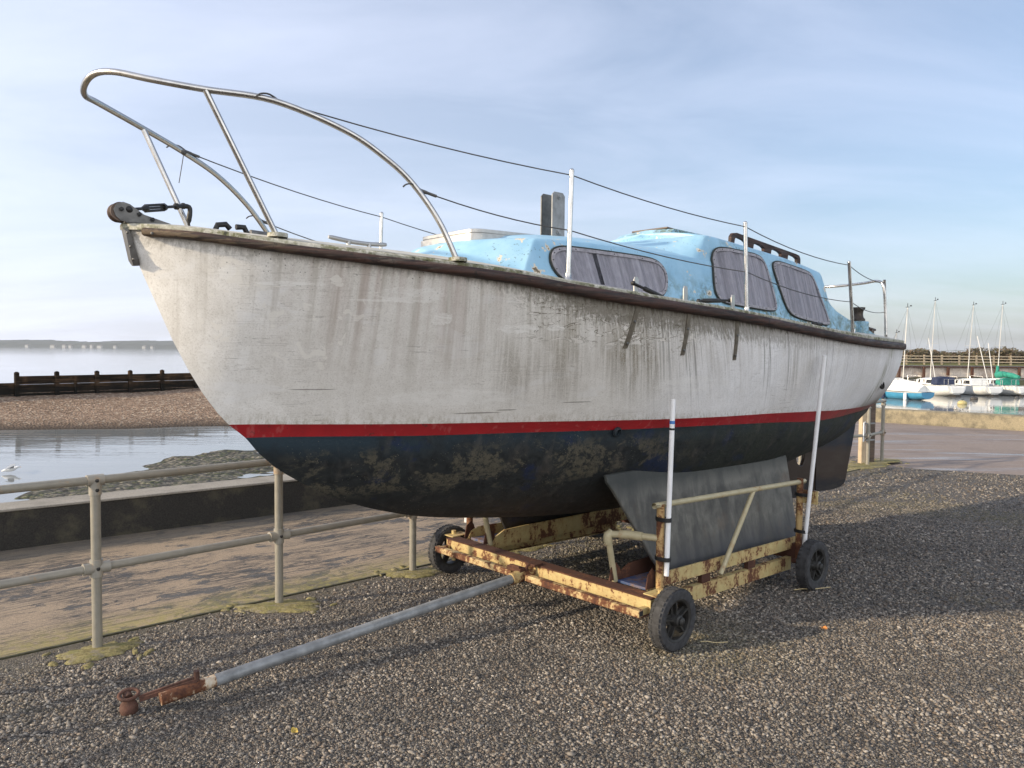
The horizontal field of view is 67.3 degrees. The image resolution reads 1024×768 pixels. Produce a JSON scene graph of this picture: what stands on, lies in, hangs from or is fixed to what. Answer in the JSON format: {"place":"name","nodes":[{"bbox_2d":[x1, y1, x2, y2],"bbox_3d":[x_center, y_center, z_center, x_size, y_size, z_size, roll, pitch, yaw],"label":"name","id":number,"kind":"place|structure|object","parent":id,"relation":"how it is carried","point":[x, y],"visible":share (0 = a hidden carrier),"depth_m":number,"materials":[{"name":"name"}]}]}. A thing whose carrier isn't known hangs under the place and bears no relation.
{"place":"outdoors","nodes":[
{"label":"outdoors","id":0,"kind":"place"},
{"bbox_2d":[0,340,176,348],"bbox_3d":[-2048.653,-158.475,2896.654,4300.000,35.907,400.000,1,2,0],"label":"hills","id":1,"kind":"structure","parent":0,"point":[78,344],"depth_m":2751.15,"materials":[{"name":"grey"}]},
{"bbox_2d":[0,387,230,429],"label":"shingle beach","id":2,"kind":"structure","parent":0,"point":[191,407],"depth_m":37.83,"materials":[{"name":"gravel"}]},
{"bbox_2d":[0,370,198,396],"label":"groyne","id":3,"kind":"object","parent":2,"relation":"on","point":[82,384],"visible":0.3,"depth_m":43.73,"materials":[{"name":"brown wood"}]},
{"bbox_2d":[15,450,285,499],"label":"mudflat","id":4,"kind":"structure","parent":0,"point":[220,456],"depth_m":20.99,"materials":[{"name":"soil"}]},
{"bbox_2d":[0,456,901,656],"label":"path","id":5,"kind":"structure","parent":0,"point":[38,615],"depth_m":6.08,"materials":[{"name":"beige concrete"}]},
{"bbox_2d":[0,475,352,550],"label":"sea wall","id":6,"kind":"structure","parent":5,"relation":"on","point":[38,522],"depth_m":7.32,"materials":[{"name":"black concrete"}]},
{"bbox_2d":[0,469,860,659],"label":"kerb","id":7,"kind":"structure","parent":5,"relation":"on","point":[134,629],"depth_m":4.97,"materials":[{"name":"grey concrete"}]},
{"bbox_2d":[0,347,1023,502],"bbox_3d":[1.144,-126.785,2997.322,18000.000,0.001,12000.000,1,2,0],"label":"water","id":8,"kind":"structure","parent":0,"point":[40,455],"depth_m":31.08,"materials":[{"name":"grey liquid"}]},
{"bbox_2d":[2,464,19,471],"bbox_3d":[-14.006,2.351,21.511,0.451,0.183,0.799,-2,4,-45],"label":"gull","id":9,"kind":"object","parent":8,"relation":"on","point":[11,467],"visible":1,"depth_m":21.45,"materials":[{"name":"white"}]},
{"bbox_2d":[894,330,915,381],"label":"sailing boat","id":10,"kind":"object","parent":8,"relation":"on","point":[898,371],"visible":0.12,"depth_m":68.64,"materials":[{"name":"silver metal"}]},
{"bbox_2d":[881,303,934,399],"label":"sailing boat","id":11,"kind":"object","parent":8,"relation":"on","point":[902,388],"visible":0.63,"depth_m":60.15,"materials":[{"name":"silver metal"}]},
{"bbox_2d":[907,297,965,396],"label":"sailing boat","id":12,"kind":"object","parent":8,"relation":"on","point":[942,386],"visible":0.73,"depth_m":65.97,"materials":[{"name":"silver metal"}]},
{"bbox_2d":[957,399,966,404],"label":"buoy","id":13,"kind":"object","parent":8,"relation":"on","point":[962,402],"visible":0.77,"depth_m":54.82,"materials":[{"name":"paint"}]},
{"bbox_2d":[943,302,1003,396],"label":"sailing boat","id":14,"kind":"object","parent":8,"relation":"on","point":[979,386],"visible":0.78,"depth_m":67.34,"materials":[{"name":"silver metal"}]},
{"bbox_2d":[968,303,1023,396],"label":"sailing boat","id":15,"kind":"object","parent":8,"relation":"on","point":[1010,382],"visible":0.69,"depth_m":67.56,"materials":[{"name":"silver metal"}]},
{"bbox_2d":[0,0,1023,352],"label":"sky","id":16,"kind":"structure","parent":0,"point":[885,138],"materials":[{"name":"blue"}]},
{"bbox_2d":[0,467,1023,767],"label":"gravel","id":17,"kind":"structure","parent":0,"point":[24,663],"depth_m":4.16,"materials":[{"name":"grey gravel"}]},
{"bbox_2d":[291,727,297,732],"bbox_3d":[-0.984,1.566,3.481,0.034,0.015,0.046,1,2,0],"label":"fallen leaf","id":18,"kind":"object","parent":17,"relation":"on","point":[294,730],"visible":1,"depth_m":3.49,"materials":[{"name":"yellow plant"}]},
{"bbox_2d":[0,399,886,647],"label":"railing","id":19,"kind":"object","parent":17,"relation":"on","point":[96,567],"visible":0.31,"depth_m":4.67,"materials":[{"name":"grey metal"}]},
{"bbox_2d":[863,422,874,441],"bbox_3d":[5.583,0.749,12.027,0.151,0.300,0.240,2,3,30],"label":"notice","id":20,"kind":"object","parent":19,"relation":"attached to","point":[864,428],"visible":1,"depth_m":12.03,"materials":[{"name":"white plastic"}]},
{"bbox_2d":[117,355,828,715],"bbox_3d":[-0.026,0.665,5.031,4.626,1.740,2.274,-2,3,-43],"label":"boat trolley","id":21,"kind":"object","parent":17,"relation":"on","point":[671,625],"visible":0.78,"depth_m":5.03,"materials":[{"name":"beige metal"}]},
{"bbox_2d":[80,68,905,569],"bbox_3d":[0.847,-0.106,5.798,7.269,2.652,2.306,-2,3,-43],"label":"sailboat","id":22,"kind":"object","parent":21,"relation":"on","point":[516,378],"visible":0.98,"depth_m":4.25,"materials":[{"name":"white paint"}]},
{"bbox_2d":[549,245,667,294],"bbox_3d":[0.619,-0.676,4.646,1.068,0.267,0.107,-2,3,-41],"label":"window","id":23,"kind":"structure","parent":22,"relation":"in","point":[608,268],"depth_m":4.63,"materials":[{"name":"glass"}]},
{"bbox_2d":[711,247,776,311],"bbox_3d":[1.707,-0.768,5.650,0.826,0.451,0.126,-2,3,-43],"label":"window","id":24,"kind":"structure","parent":22,"relation":"in","point":[726,283],"depth_m":5.63,"materials":[{"name":"glass"}]},
{"bbox_2d":[772,261,829,325],"bbox_3d":[2.361,-0.731,6.259,0.849,0.496,0.127,-2,3,-43],"label":"window","id":25,"kind":"structure","parent":22,"relation":"in","point":[801,306],"depth_m":6.23,"materials":[{"name":"glass"}]},
{"bbox_2d":[41,459,909,668],"bbox_3d":[0.971,1.415,7.733,14.633,0.014,0.911,-2,3,-43],"label":"moss","id":26,"kind":"object","parent":17,"relation":"on","point":[88,654],"visible":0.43,"depth_m":5.14,"materials":[{"name":"green plant"}]},
{"bbox_2d":[700,641,727,642],"bbox_3d":[1.206,1.540,4.590,0.161,0.014,0.006,1,2,4],"label":"straw","id":27,"kind":"object","parent":17,"relation":"on","point":[714,642],"visible":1,"depth_m":4.59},
{"bbox_2d":[850,421,1023,474],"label":"quay","id":28,"kind":"structure","parent":0,"point":[961,449],"depth_m":14.67,"materials":[{"name":"grey concrete"}]},
{"bbox_2d":[858,412,866,462],"bbox_3d":[5.592,0.880,12.288,0.085,1.174,0.085,0,3,-15],"label":"timber post","id":29,"kind":"object","parent":28,"relation":"on","point":[861,448],"visible":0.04,"depth_m":12.26,"materials":[{"name":"beige wood"}]},
{"bbox_2d":[865,404,875,461],"bbox_3d":[5.782,0.867,12.407,0.100,1.194,0.100,0,3,-15],"label":"timber post","id":30,"kind":"object","parent":28,"relation":"on","point":[872,430],"visible":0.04,"depth_m":12.36,"materials":[{"name":"wood"}]},
{"bbox_2d":[858,408,1023,430],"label":"quay wall","id":31,"kind":"structure","parent":28,"relation":"on","point":[964,419],"depth_m":19.16,"materials":[{"name":"concrete"}]},
{"bbox_2d":[895,377,1023,385],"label":"mud bank","id":32,"kind":"structure","parent":0,"point":[1021,382],"depth_m":81.81,"materials":[{"name":"brown soil"}]},
{"bbox_2d":[895,366,1023,378],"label":"retaining wall","id":33,"kind":"structure","parent":32,"relation":"on","point":[956,371],"depth_m":82.39,"materials":[{"name":"stone"}]},
{"bbox_2d":[900,359,1023,365],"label":"grass verge","id":34,"kind":"object","parent":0,"point":[962,364],"depth_m":89.05,"materials":[{"name":"green plant"}]},
{"bbox_2d":[901,355,1023,365],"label":"fence","id":35,"kind":"object","parent":34,"relation":"on","point":[976,362],"visible":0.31,"depth_m":88.12,"materials":[{"name":"brown wood"}]},
{"bbox_2d":[902,346,1023,363],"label":"hedge","id":36,"kind":"object","parent":34,"relation":"on","point":[920,352],"visible":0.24,"depth_m":90.79,"materials":[{"name":"green plant"}]},
{"bbox_2d":[900,365,1023,366],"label":"road","id":37,"kind":"structure","parent":0,"point":[972,366],"depth_m":85.81,"materials":[{"name":"grey asphalt"}]},
{"bbox_2d":[944,350,1021,353],"bbox_3d":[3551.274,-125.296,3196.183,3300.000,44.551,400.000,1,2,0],"label":"hills","id":38,"kind":"structure","parent":0,"point":[966,350],"depth_m":3318.81,"materials":[{"name":"green plant"}]}
]}

